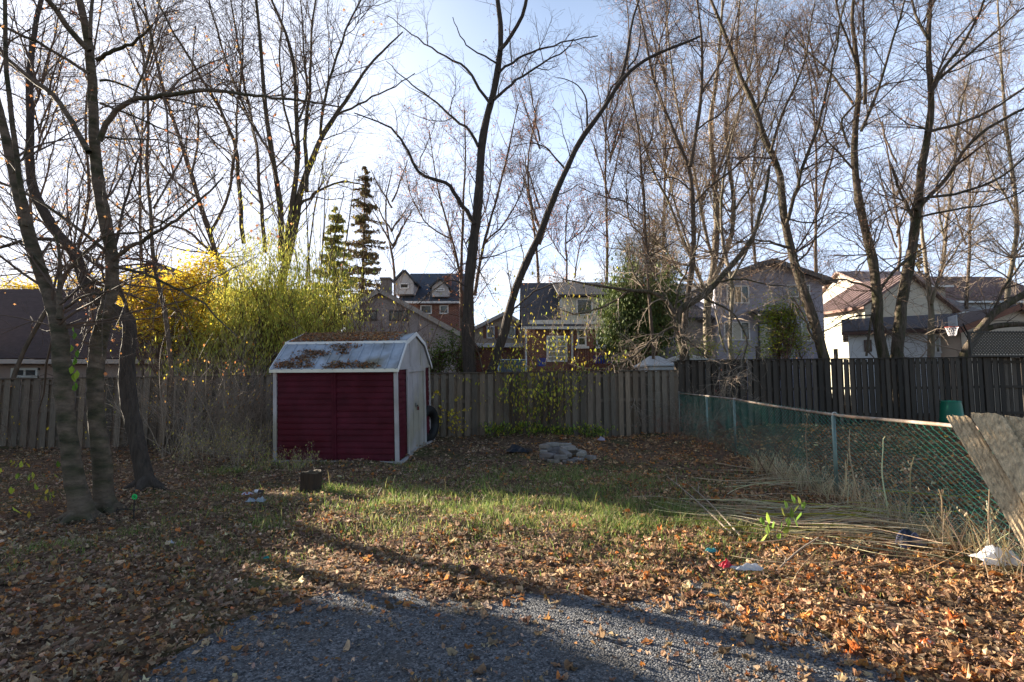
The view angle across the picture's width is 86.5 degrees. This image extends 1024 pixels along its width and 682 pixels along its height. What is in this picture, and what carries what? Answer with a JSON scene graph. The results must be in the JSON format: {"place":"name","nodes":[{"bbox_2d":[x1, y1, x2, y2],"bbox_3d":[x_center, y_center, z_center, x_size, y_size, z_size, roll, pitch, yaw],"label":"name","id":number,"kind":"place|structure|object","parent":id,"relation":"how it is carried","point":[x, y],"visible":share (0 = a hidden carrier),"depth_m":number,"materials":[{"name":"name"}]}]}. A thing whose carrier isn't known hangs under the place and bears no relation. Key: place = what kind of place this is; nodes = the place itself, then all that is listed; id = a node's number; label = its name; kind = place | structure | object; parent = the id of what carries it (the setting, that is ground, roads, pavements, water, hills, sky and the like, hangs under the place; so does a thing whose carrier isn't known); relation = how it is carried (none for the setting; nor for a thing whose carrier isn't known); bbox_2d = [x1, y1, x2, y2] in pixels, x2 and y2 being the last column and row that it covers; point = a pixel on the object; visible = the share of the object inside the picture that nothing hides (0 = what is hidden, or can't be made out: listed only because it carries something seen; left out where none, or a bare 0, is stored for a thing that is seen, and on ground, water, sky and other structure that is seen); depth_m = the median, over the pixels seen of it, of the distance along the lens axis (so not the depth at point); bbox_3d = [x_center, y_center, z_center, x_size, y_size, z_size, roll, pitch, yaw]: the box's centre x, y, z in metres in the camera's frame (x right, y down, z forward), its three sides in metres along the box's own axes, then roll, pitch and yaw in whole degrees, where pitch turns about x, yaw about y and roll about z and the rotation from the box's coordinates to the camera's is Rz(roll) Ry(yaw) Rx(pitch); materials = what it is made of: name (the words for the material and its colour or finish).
{"place":"outdoors","nodes":[
{"label":"outdoors","id":0,"kind":"place"},
{"bbox_2d":[392,269,464,330],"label":"house","id":1,"kind":"structure","parent":0,"point":[413,279],"depth_m":36.26,"materials":[{"name":"red brick"}]},
{"bbox_2d":[0,450,982,599],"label":"grass","id":2,"kind":"structure","parent":0,"point":[328,487],"depth_m":6.80,"materials":[{"name":"green plant"}]},
{"bbox_2d":[0,410,1023,681],"bbox_3d":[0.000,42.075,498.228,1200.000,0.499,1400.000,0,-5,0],"label":"ground","id":3,"kind":"structure","parent":0,"point":[430,456],"depth_m":5.70,"materials":[{"name":"brown plant"}]},
{"bbox_2d":[0,444,84,521],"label":"sapling","id":4,"kind":"object","parent":3,"relation":"on","point":[17,476],"visible":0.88,"depth_m":6.52,"materials":[{"name":"green plant"}]},
{"bbox_2d":[0,265,103,288],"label":"shrub","id":5,"kind":"object","parent":3,"relation":"on","point":[29,286],"visible":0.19,"depth_m":27.59,"materials":[{"name":"yellow plant"}]},
{"bbox_2d":[0,0,118,287],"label":"bare tree","id":6,"kind":"object","parent":3,"relation":"on","point":[49,113],"visible":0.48,"depth_m":30.98,"materials":[{"name":"brown plant"}]},
{"bbox_2d":[0,374,179,455],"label":"brush","id":7,"kind":"object","parent":3,"relation":"on","point":[9,444],"visible":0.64,"depth_m":12.52,"materials":[{"name":"brown plant"}]},
{"bbox_2d":[0,0,218,446],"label":"young tree","id":8,"kind":"object","parent":3,"relation":"on","point":[25,348],"visible":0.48,"depth_m":14.68,"materials":[{"name":"brown plant"}]},
{"bbox_2d":[0,0,223,525],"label":"maple tree","id":9,"kind":"object","parent":3,"relation":"on","point":[81,504],"visible":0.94,"depth_m":6.84,"materials":[{"name":"brown plant"}]},
{"bbox_2d":[69,328,79,390],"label":"vine","id":10,"kind":"object","parent":9,"relation":"hanging from","point":[75,376],"visible":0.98,"depth_m":6.55,"materials":[{"name":"green plant"}]},
{"bbox_2d":[0,0,240,491],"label":"maple tree","id":11,"kind":"object","parent":3,"relation":"on","point":[144,476],"visible":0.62,"depth_m":8.86,"materials":[{"name":"brown plant"}]},
{"bbox_2d":[0,0,249,453],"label":"young tree","id":12,"kind":"object","parent":3,"relation":"on","point":[153,257],"visible":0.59,"depth_m":13.69,"materials":[{"name":"brown plant"}]},
{"bbox_2d":[73,0,207,287],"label":"bare tree","id":13,"kind":"object","parent":3,"relation":"on","point":[164,25],"visible":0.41,"depth_m":35.26,"materials":[{"name":"brown plant"}]},
{"bbox_2d":[32,316,278,457],"bbox_3d":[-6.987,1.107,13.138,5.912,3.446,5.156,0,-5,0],"label":"brush","id":14,"kind":"object","parent":3,"relation":"on","point":[237,421],"visible":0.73,"depth_m":12.53,"materials":[{"name":"brown plant"}]},
{"bbox_2d":[0,289,331,432],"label":"outbuilding","id":15,"kind":"structure","parent":3,"relation":"on","point":[13,341],"depth_m":18.10,"materials":[{"name":"paint"}]},
{"bbox_2d":[10,368,39,377],"bbox_3d":[-15.602,1.017,17.436,0.861,0.307,0.077,0,-5,0],"label":"window","id":16,"kind":"structure","parent":15,"relation":"in","point":[30,372],"depth_m":17.41,"materials":[{"name":"paint"}]},
{"bbox_2d":[97,237,246,377],"bbox_3d":[-10.296,-0.145,16.352,4.455,6.194,2.731,0,-5,0],"label":"maple tree","id":17,"kind":"object","parent":3,"relation":"on","point":[156,331],"visible":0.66,"depth_m":16.27,"materials":[{"name":"yellow plant"}]},
{"bbox_2d":[58,0,297,308],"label":"maple tree","id":18,"kind":"object","parent":3,"relation":"on","point":[210,234],"visible":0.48,"depth_m":20.78,"materials":[{"name":"brown plant"}]},
{"bbox_2d":[133,260,222,288],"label":"house","id":19,"kind":"structure","parent":3,"relation":"on","point":[161,268],"depth_m":34.44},
{"bbox_2d":[0,0,393,515],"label":"maple tree","id":20,"kind":"object","parent":3,"relation":"on","point":[105,500],"visible":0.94,"depth_m":7.31,"materials":[{"name":"brown plant"}]},
{"bbox_2d":[149,413,276,472],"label":"weeds","id":21,"kind":"object","parent":3,"relation":"on","point":[243,446],"visible":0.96,"depth_m":11.01,"materials":[{"name":"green plant"}]},
{"bbox_2d":[135,179,386,376],"bbox_3d":[-7.480,-0.949,16.973,8.002,7.925,4.338,0,-5,0],"label":"willow tree","id":22,"kind":"object","parent":3,"relation":"on","point":[267,297],"visible":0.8,"depth_m":16.33,"materials":[{"name":"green plant"}]},
{"bbox_2d":[242,441,318,475],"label":"weeds","id":23,"kind":"object","parent":3,"relation":"on","point":[268,453],"visible":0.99,"depth_m":10.28,"materials":[{"name":"brown plant"}]},
{"bbox_2d":[106,0,454,300],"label":"maple tree","id":24,"kind":"object","parent":3,"relation":"on","point":[295,196],"visible":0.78,"depth_m":21.62,"materials":[{"name":"brown plant"}]},
{"bbox_2d":[299,469,321,494],"bbox_3d":[-3.018,2.127,8.177,0.346,0.372,0.296,0,-5,0],"label":"tree stump","id":25,"kind":"object","parent":3,"relation":"on","point":[311,480],"visible":0.92,"depth_m":8.08,"materials":[{"name":"wood"}]},
{"bbox_2d":[163,224,477,411],"bbox_3d":[-5.060,-0.534,16.310,8.340,6.912,7.460,0,-5,0],"label":"brush","id":26,"kind":"object","parent":3,"relation":"on","point":[364,318],"visible":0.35,"depth_m":16.14,"materials":[{"name":"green plant"}]},
{"bbox_2d":[272,109,381,332],"bbox_3d":[-6.477,-2.498,18.654,3.839,11.232,2.457,0,-5,0],"label":"bare tree","id":27,"kind":"object","parent":3,"relation":"on","point":[324,194],"visible":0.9,"depth_m":18.91,"materials":[{"name":"brown plant"}]},
{"bbox_2d":[311,207,362,332],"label":"spruce tree","id":28,"kind":"object","parent":3,"relation":"on","point":[340,253],"visible":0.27,"depth_m":27.34,"materials":[{"name":"green plant"}]},
{"bbox_2d":[0,370,678,448],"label":"board fence","id":29,"kind":"object","parent":3,"relation":"on","point":[606,402],"visible":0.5,"depth_m":15.35,"materials":[{"name":"grey wood"}]},
{"bbox_2d":[269,332,434,463],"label":"garden shed","id":30,"kind":"structure","parent":3,"relation":"on","point":[376,413],"depth_m":11.33,"materials":[{"name":"red metal"}]},
{"bbox_2d":[273,331,406,368],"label":"roof leaves","id":31,"kind":"object","parent":30,"relation":"on","point":[335,336],"visible":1,"depth_m":12.05,"materials":[{"name":"brown plant"}]},
{"bbox_2d":[409,371,423,451],"bbox_3d":[-2.228,1.588,12.654,0.102,1.833,1.463,0,-5,4],"label":"door","id":32,"kind":"structure","parent":30,"relation":"in","point":[415,378],"depth_m":12.67,"materials":[{"name":"white metal"}]},
{"bbox_2d":[328,165,388,307],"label":"spruce tree","id":33,"kind":"object","parent":3,"relation":"on","point":[363,224],"visible":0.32,"depth_m":30.43,"materials":[{"name":"green plant"}]},
{"bbox_2d":[332,122,444,296],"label":"bare tree","id":34,"kind":"object","parent":3,"relation":"on","point":[391,228],"visible":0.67,"depth_m":44.99,"materials":[{"name":"brown plant"}]},
{"bbox_2d":[338,277,481,372],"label":"house","id":35,"kind":"structure","parent":3,"relation":"on","point":[427,330],"depth_m":27.14,"materials":[{"name":"brown brick"}]},
{"bbox_2d":[423,405,438,441],"bbox_3d":[-2.143,2.115,13.874,0.240,0.960,0.899,-2,-5,22],"label":"tyre","id":36,"kind":"object","parent":3,"relation":"on","point":[431,412],"visible":0.56,"depth_m":13.98,"materials":[{"name":"rubber"}]},
{"bbox_2d":[431,390,471,438],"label":"sapling","id":37,"kind":"object","parent":3,"relation":"on","point":[452,410],"visible":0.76,"depth_m":14.78,"materials":[{"name":"green plant"}]},
{"bbox_2d":[425,327,479,374],"bbox_3d":[-2.106,1.186,17.624,2.300,3.743,1.731,0,-5,0],"label":"hedge","id":38,"kind":"object","parent":3,"relation":"on","point":[439,354],"visible":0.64,"depth_m":17.53,"materials":[{"name":"green plant"}]},
{"bbox_2d":[377,68,570,364],"bbox_3d":[-1.814,-4.562,24.345,9.409,16.108,5.345,0,-5,0],"label":"maple tree","id":39,"kind":"object","parent":3,"relation":"on","point":[460,272],"visible":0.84,"depth_m":24.57,"materials":[{"name":"brown plant"}]},
{"bbox_2d":[475,312,522,373],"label":"house","id":40,"kind":"structure","parent":3,"relation":"on","point":[486,357],"depth_m":37.88,"materials":[{"name":"grey"}]},
{"bbox_2d":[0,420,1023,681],"bbox_3d":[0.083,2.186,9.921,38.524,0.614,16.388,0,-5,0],"label":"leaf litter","id":41,"kind":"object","parent":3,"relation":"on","point":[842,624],"visible":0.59,"depth_m":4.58,"materials":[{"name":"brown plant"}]},
{"bbox_2d":[894,529,926,547],"bbox_3d":[3.837,1.907,5.290,0.281,0.151,0.188,1,-5,-16],"label":"plastic bag","id":42,"kind":"object","parent":41,"relation":"on","point":[905,532],"visible":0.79,"depth_m":5.24,"materials":[{"name":"blue plastic"}]},
{"bbox_2d":[968,545,1022,565],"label":"plastic bag","id":43,"kind":"object","parent":41,"relation":"on","point":[990,553],"visible":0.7,"depth_m":4.69,"materials":[{"name":"white plastic"}]},
{"bbox_2d":[498,359,526,371],"bbox_3d":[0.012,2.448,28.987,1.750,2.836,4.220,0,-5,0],"label":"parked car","id":44,"kind":"object","parent":3,"relation":"on","point":[512,363],"visible":0.02,"depth_m":27.59,"materials":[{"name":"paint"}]},
{"bbox_2d":[322,0,750,373],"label":"maple tree","id":45,"kind":"object","parent":3,"relation":"on","point":[468,339],"visible":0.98,"depth_m":16.21,"materials":[{"name":"brown plant"}]},
{"bbox_2d":[489,37,584,282],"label":"bare tree","id":46,"kind":"object","parent":3,"relation":"on","point":[526,185],"visible":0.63,"depth_m":43.18,"materials":[{"name":"brown plant"}]},
{"bbox_2d":[459,242,623,426],"bbox_3d":[1.233,0.047,16.103,5.383,5.517,6.210,0,-5,0],"label":"climbing shrub","id":47,"kind":"object","parent":3,"relation":"on","point":[532,348],"visible":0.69,"depth_m":15.73,"materials":[{"name":"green plant"}]},
{"bbox_2d":[454,327,632,435],"bbox_3d":[0.819,1.128,15.243,4.836,3.171,3.153,0,-5,0],"label":"climbing shrub","id":48,"kind":"object","parent":3,"relation":"on","point":[542,392],"visible":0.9,"depth_m":15.08,"materials":[{"name":"green plant"}]},
{"bbox_2d":[478,418,617,438],"bbox_3d":[0.982,2.422,15.082,3.906,0.642,1.154,0,-5,0],"label":"ground ivy","id":49,"kind":"object","parent":3,"relation":"on","point":[566,431],"visible":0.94,"depth_m":14.98,"materials":[{"name":"green plant"}]},
{"bbox_2d":[506,170,625,282],"bbox_3d":[3.945,-3.698,38.278,7.214,16.627,7.573,4,-6,-41],"label":"maple tree","id":50,"kind":"object","parent":3,"relation":"on","point":[555,221],"visible":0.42,"depth_m":38.71,"materials":[{"name":"brown plant"}]},
{"bbox_2d":[519,282,647,372],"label":"house","id":51,"kind":"structure","parent":3,"relation":"on","point":[581,301],"depth_m":30.11,"materials":[{"name":"red brick"}]},
{"bbox_2d":[546,336,566,361],"bbox_3d":[2.476,0.428,30.025,1.145,1.446,0.077,0,-5,0],"label":"window","id":52,"kind":"structure","parent":51,"relation":"in","point":[562,346],"depth_m":30.01,"materials":[{"name":"paint"}]},
{"bbox_2d":[575,329,588,347],"bbox_3d":[3.854,-0.118,30.029,0.760,1.083,0.159,0,-5,0],"label":"window","id":53,"kind":"structure","parent":51,"relation":"in","point":[579,344],"depth_m":30.06,"materials":[{"name":"paint"}]},
{"bbox_2d":[551,7,661,281],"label":"bare tree","id":54,"kind":"object","parent":3,"relation":"on","point":[606,269],"visible":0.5,"depth_m":41.37,"materials":[{"name":"brown plant"}]},
{"bbox_2d":[554,0,716,358],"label":"maple tree","id":55,"kind":"object","parent":3,"relation":"on","point":[644,240],"visible":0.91,"depth_m":19.48,"materials":[{"name":"brown plant"}]},
{"bbox_2d":[583,242,704,371],"bbox_3d":[5.817,-0.503,24.026,5.372,8.141,3.580,0,-5,0],"label":"cedar tree","id":56,"kind":"object","parent":3,"relation":"on","point":[632,307],"visible":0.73,"depth_m":23.69,"materials":[{"name":"green plant"}]},
{"bbox_2d":[598,206,702,304],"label":"bare tree","id":57,"kind":"object","parent":3,"relation":"on","point":[655,256],"visible":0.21,"depth_m":32.25,"materials":[{"name":"brown plant"}]},
{"bbox_2d":[633,356,673,397],"bbox_3d":[5.063,1.802,19.267,1.024,2.543,2.100,0,-5,0],"label":"garden shelter","id":58,"kind":"object","parent":3,"relation":"on","point":[650,364],"visible":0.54,"depth_m":18.53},
{"bbox_2d":[591,0,728,288],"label":"bare tree","id":59,"kind":"object","parent":3,"relation":"on","point":[665,103],"visible":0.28,"depth_m":32.88,"materials":[{"name":"brown plant"}]},
{"bbox_2d":[529,159,822,433],"bbox_3d":[4.863,-1.567,16.669,8.698,8.880,3.447,0,-5,0],"label":"crab apple tree","id":60,"kind":"object","parent":3,"relation":"on","point":[681,338],"visible":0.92,"depth_m":16.84,"materials":[{"name":"brown plant"}]},
{"bbox_2d":[650,379,764,439],"bbox_3d":[5.202,1.750,15.046,2.928,1.959,3.140,0,-5,0],"label":"brush","id":61,"kind":"object","parent":3,"relation":"on","point":[688,422],"visible":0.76,"depth_m":14.95,"materials":[{"name":"brown plant"}]},
{"bbox_2d":[567,0,849,358],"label":"maple tree","id":62,"kind":"object","parent":3,"relation":"on","point":[733,211],"visible":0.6,"depth_m":24.60,"materials":[{"name":"brown plant"}]},
{"bbox_2d":[673,333,763,372],"bbox_3d":[7.103,1.340,18.994,3.364,3.668,1.628,0,-5,0],"label":"shrub","id":63,"kind":"object","parent":3,"relation":"on","point":[717,349],"visible":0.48,"depth_m":19.02,"materials":[{"name":"brown plant"}]},
{"bbox_2d":[598,0,846,359],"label":"maple tree","id":64,"kind":"object","parent":3,"relation":"on","point":[692,202],"visible":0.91,"depth_m":19.05,"materials":[{"name":"brown plant"}]},
{"bbox_2d":[635,395,840,493],"bbox_3d":[4.758,1.844,11.330,3.112,1.355,7.380,0,-5,0],"label":"brush","id":65,"kind":"object","parent":3,"relation":"on","point":[705,423],"visible":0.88,"depth_m":11.79,"materials":[{"name":"brown plant"}]},
{"bbox_2d":[676,367,809,479],"bbox_3d":[3.889,1.383,9.353,2.294,1.958,1.403,-2,-5,21],"label":"brush","id":66,"kind":"object","parent":3,"relation":"on","point":[775,447],"visible":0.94,"depth_m":9.27,"materials":[{"name":"brown plant"}]},
{"bbox_2d":[729,563,763,570],"bbox_3d":[2.009,1.922,4.651,0.297,0.059,0.084,0,-5,5],"label":"packaging","id":67,"kind":"object","parent":3,"relation":"on","point":[752,567],"visible":1,"depth_m":4.63},
{"bbox_2d":[660,258,837,410],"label":"house","id":68,"kind":"structure","parent":3,"relation":"on","point":[751,334],"depth_m":26.72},
{"bbox_2d":[723,322,749,340],"bbox_3d":[10.980,-0.483,26.588,1.269,0.920,0.077,0,-5,0],"label":"window","id":69,"kind":"structure","parent":68,"relation":"in","point":[740,335],"depth_m":26.58,"materials":[{"name":"glass"}]},
{"bbox_2d":[726,285,749,303],"bbox_3d":[11.084,-2.285,26.735,1.105,0.887,0.077,0,-5,0],"label":"window","id":70,"kind":"structure","parent":68,"relation":"in","point":[744,288],"depth_m":26.73,"materials":[{"name":"glass"}]},
{"bbox_2d":[758,323,774,358],"bbox_3d":[12.400,-0.006,26.549,0.740,1.793,0.077,0,-5,0],"label":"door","id":71,"kind":"structure","parent":68,"relation":"in","point":[759,329],"depth_m":26.56,"materials":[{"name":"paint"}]},
{"bbox_2d":[681,58,828,380],"bbox_3d":[8.716,-3.844,20.619,4.555,13.709,4.320,3,-5,-30],"label":"young tree","id":72,"kind":"object","parent":3,"relation":"on","point":[732,297],"visible":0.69,"depth_m":20.35,"materials":[{"name":"brown plant"}]},
{"bbox_2d":[703,0,830,263],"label":"bare tree","id":73,"kind":"object","parent":3,"relation":"on","point":[762,168],"visible":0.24,"depth_m":34.84,"materials":[{"name":"brown plant"}]},
{"bbox_2d":[747,290,816,366],"bbox_3d":[10.321,0.665,20.509,2.966,5.237,2.209,0,-5,0],"label":"shrub","id":74,"kind":"object","parent":3,"relation":"on","point":[789,328],"visible":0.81,"depth_m":20.48,"materials":[{"name":"green plant"}]},
{"bbox_2d":[759,495,805,544],"bbox_3d":[2.711,1.810,5.441,0.475,0.513,0.222,0,-5,0],"label":"seedling","id":75,"kind":"object","parent":3,"relation":"on","point":[787,520],"visible":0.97,"depth_m":5.47,"materials":[{"name":"green plant"}]},
{"bbox_2d":[661,0,927,418],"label":"maple tree","id":76,"kind":"object","parent":3,"relation":"on","point":[811,315],"visible":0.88,"depth_m":19.59,"materials":[{"name":"brown plant"}]},
{"bbox_2d":[761,0,880,277],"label":"bare tree","id":77,"kind":"object","parent":3,"relation":"on","point":[815,154],"visible":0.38,"depth_m":39.22,"materials":[{"name":"brown plant"}]},
{"bbox_2d":[632,463,1022,583],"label":"cut reeds","id":78,"kind":"object","parent":3,"relation":"on","point":[819,519],"visible":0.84,"depth_m":6.04,"materials":[{"name":"beige plant"}]},
{"bbox_2d":[674,346,990,431],"bbox_3d":[10.476,1.557,17.422,11.087,2.726,0.220,1,-5,-9],"label":"board fence","id":79,"kind":"object","parent":3,"relation":"on","point":[698,374],"visible":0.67,"depth_m":17.35,"materials":[{"name":"grey wood"}]},
{"bbox_2d":[967,331,1023,356],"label":"lattice screen","id":80,"kind":"object","parent":79,"relation":"on","point":[985,339],"visible":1,"depth_m":18.20,"materials":[{"name":"grey wood"}]},
{"bbox_2d":[678,392,1021,557],"bbox_3d":[4.741,1.739,9.712,0.234,1.514,13.070,0,-5,3],"label":"chain link fence","id":81,"kind":"object","parent":3,"relation":"on","point":[834,415],"visible":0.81,"depth_m":7.66,"materials":[{"name":"green metal"}]},
{"bbox_2d":[753,0,986,417],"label":"maple tree","id":82,"kind":"object","parent":3,"relation":"on","point":[876,294],"visible":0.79,"depth_m":20.05,"materials":[{"name":"brown plant"}]},
{"bbox_2d":[874,436,888,523],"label":"dry stalk","id":83,"kind":"object","parent":3,"relation":"on","point":[879,494],"visible":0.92,"depth_m":6.37,"materials":[{"name":"brown plant"}]},
{"bbox_2d":[823,274,961,395],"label":"house","id":84,"kind":"structure","parent":3,"relation":"on","point":[833,341],"depth_m":32.64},
{"bbox_2d":[822,271,953,302],"bbox_3d":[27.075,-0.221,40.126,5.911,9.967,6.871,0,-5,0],"label":"roof","id":85,"kind":"structure","parent":84,"relation":"on","point":[882,276],"depth_m":39.85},
{"bbox_2d":[842,77,946,270],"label":"bare tree","id":86,"kind":"object","parent":3,"relation":"on","point":[895,220],"visible":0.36,"depth_m":43.05,"materials":[{"name":"brown plant"}]},
{"bbox_2d":[842,313,959,412],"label":"house","id":87,"kind":"structure","parent":3,"relation":"on","point":[859,341],"depth_m":25.05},
{"bbox_2d":[805,0,1023,419],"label":"maple tree","id":88,"kind":"object","parent":3,"relation":"on","point":[907,264],"visible":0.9,"depth_m":20.21,"materials":[{"name":"brown plant"}]},
{"bbox_2d":[866,36,1023,408],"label":"maple tree","id":89,"kind":"object","parent":3,"relation":"on","point":[931,339],"visible":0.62,"depth_m":22.90,"materials":[{"name":"brown plant"}]},
{"bbox_2d":[939,400,963,422],"bbox_3d":[13.306,2.139,16.481,0.660,0.701,0.660,0,-5,0],"label":"compost bin","id":90,"kind":"object","parent":3,"relation":"on","point":[951,407],"visible":0.73,"depth_m":16.31,"materials":[{"name":"plastic"}]},
{"bbox_2d":[944,315,967,339],"bbox_3d":[17.782,1.175,21.748,1.544,4.399,0.591,3,-6,-36],"label":"basketball hoop","id":91,"kind":"object","parent":3,"relation":"on","point":[953,320],"visible":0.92,"depth_m":21.80,"materials":[{"name":"plastic"}]},
{"bbox_2d":[892,0,1023,300],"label":"maple tree","id":92,"kind":"object","parent":3,"relation":"on","point":[1014,255],"visible":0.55,"depth_m":25.01,"materials":[{"name":"brown plant"}]},
{"bbox_2d":[901,33,1023,308],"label":"bare tree","id":93,"kind":"object","parent":3,"relation":"on","point":[969,270],"visible":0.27,"depth_m":36.57,"materials":[{"name":"brown plant"}]},
{"bbox_2d":[956,490,993,544],"bbox_3d":[4.229,1.475,4.912,0.309,1.062,0.177,-1,-5,15],"label":"dry stalk","id":94,"kind":"object","parent":3,"relation":"on","point":[989,532],"visible":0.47,"depth_m":4.86,"materials":[{"name":"beige plant"}]},
{"bbox_2d":[934,277,1023,309],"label":"house","id":95,"kind":"structure","parent":3,"relation":"on","point":[984,288],"depth_m":41.90,"materials":[{"name":"brown"}]},
{"bbox_2d":[935,304,1023,411],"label":"house","id":96,"kind":"structure","parent":3,"relation":"on","point":[958,340],"depth_m":22.74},
{"bbox_2d":[937,199,1023,417],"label":"maple tree","id":97,"kind":"object","parent":3,"relation":"on","point":[988,318],"visible":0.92,"depth_m":20.97,"materials":[{"name":"brown plant"}]},
{"bbox_2d":[947,412,1023,548],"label":"leaning fence panel","id":98,"kind":"object","parent":3,"relation":"on","point":[1003,477],"visible":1,"depth_m":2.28,"materials":[{"name":"grey wood"}]},
{"bbox_2d":[987,357,1023,417],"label":"board fence","id":99,"kind":"object","parent":3,"relation":"on","point":[1007,400],"visible":0.73,"depth_m":18.32,"materials":[{"name":"grey wood"}]},
{"bbox_2d":[0,0,1023,330],"label":"sky","id":100,"kind":"structure","parent":0,"point":[470,17],"materials":[{"name":"blue"}]},
{"bbox_2d":[111,580,923,681],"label":"gravel driveway","id":101,"kind":"structure","parent":0,"point":[400,656],"depth_m":3.32,"materials":[{"name":"grey gravel"}]},
{"bbox_2d":[570,348,645,370],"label":"deck","id":102,"kind":"structure","parent":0,"point":[575,368],"depth_m":27.60,"materials":[{"name":"brown wood"}]},
{"bbox_2d":[745,447,1023,588],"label":"dead grass","id":103,"kind":"structure","parent":0,"point":[830,489],"depth_m":6.02,"materials":[{"name":"beige plant"}]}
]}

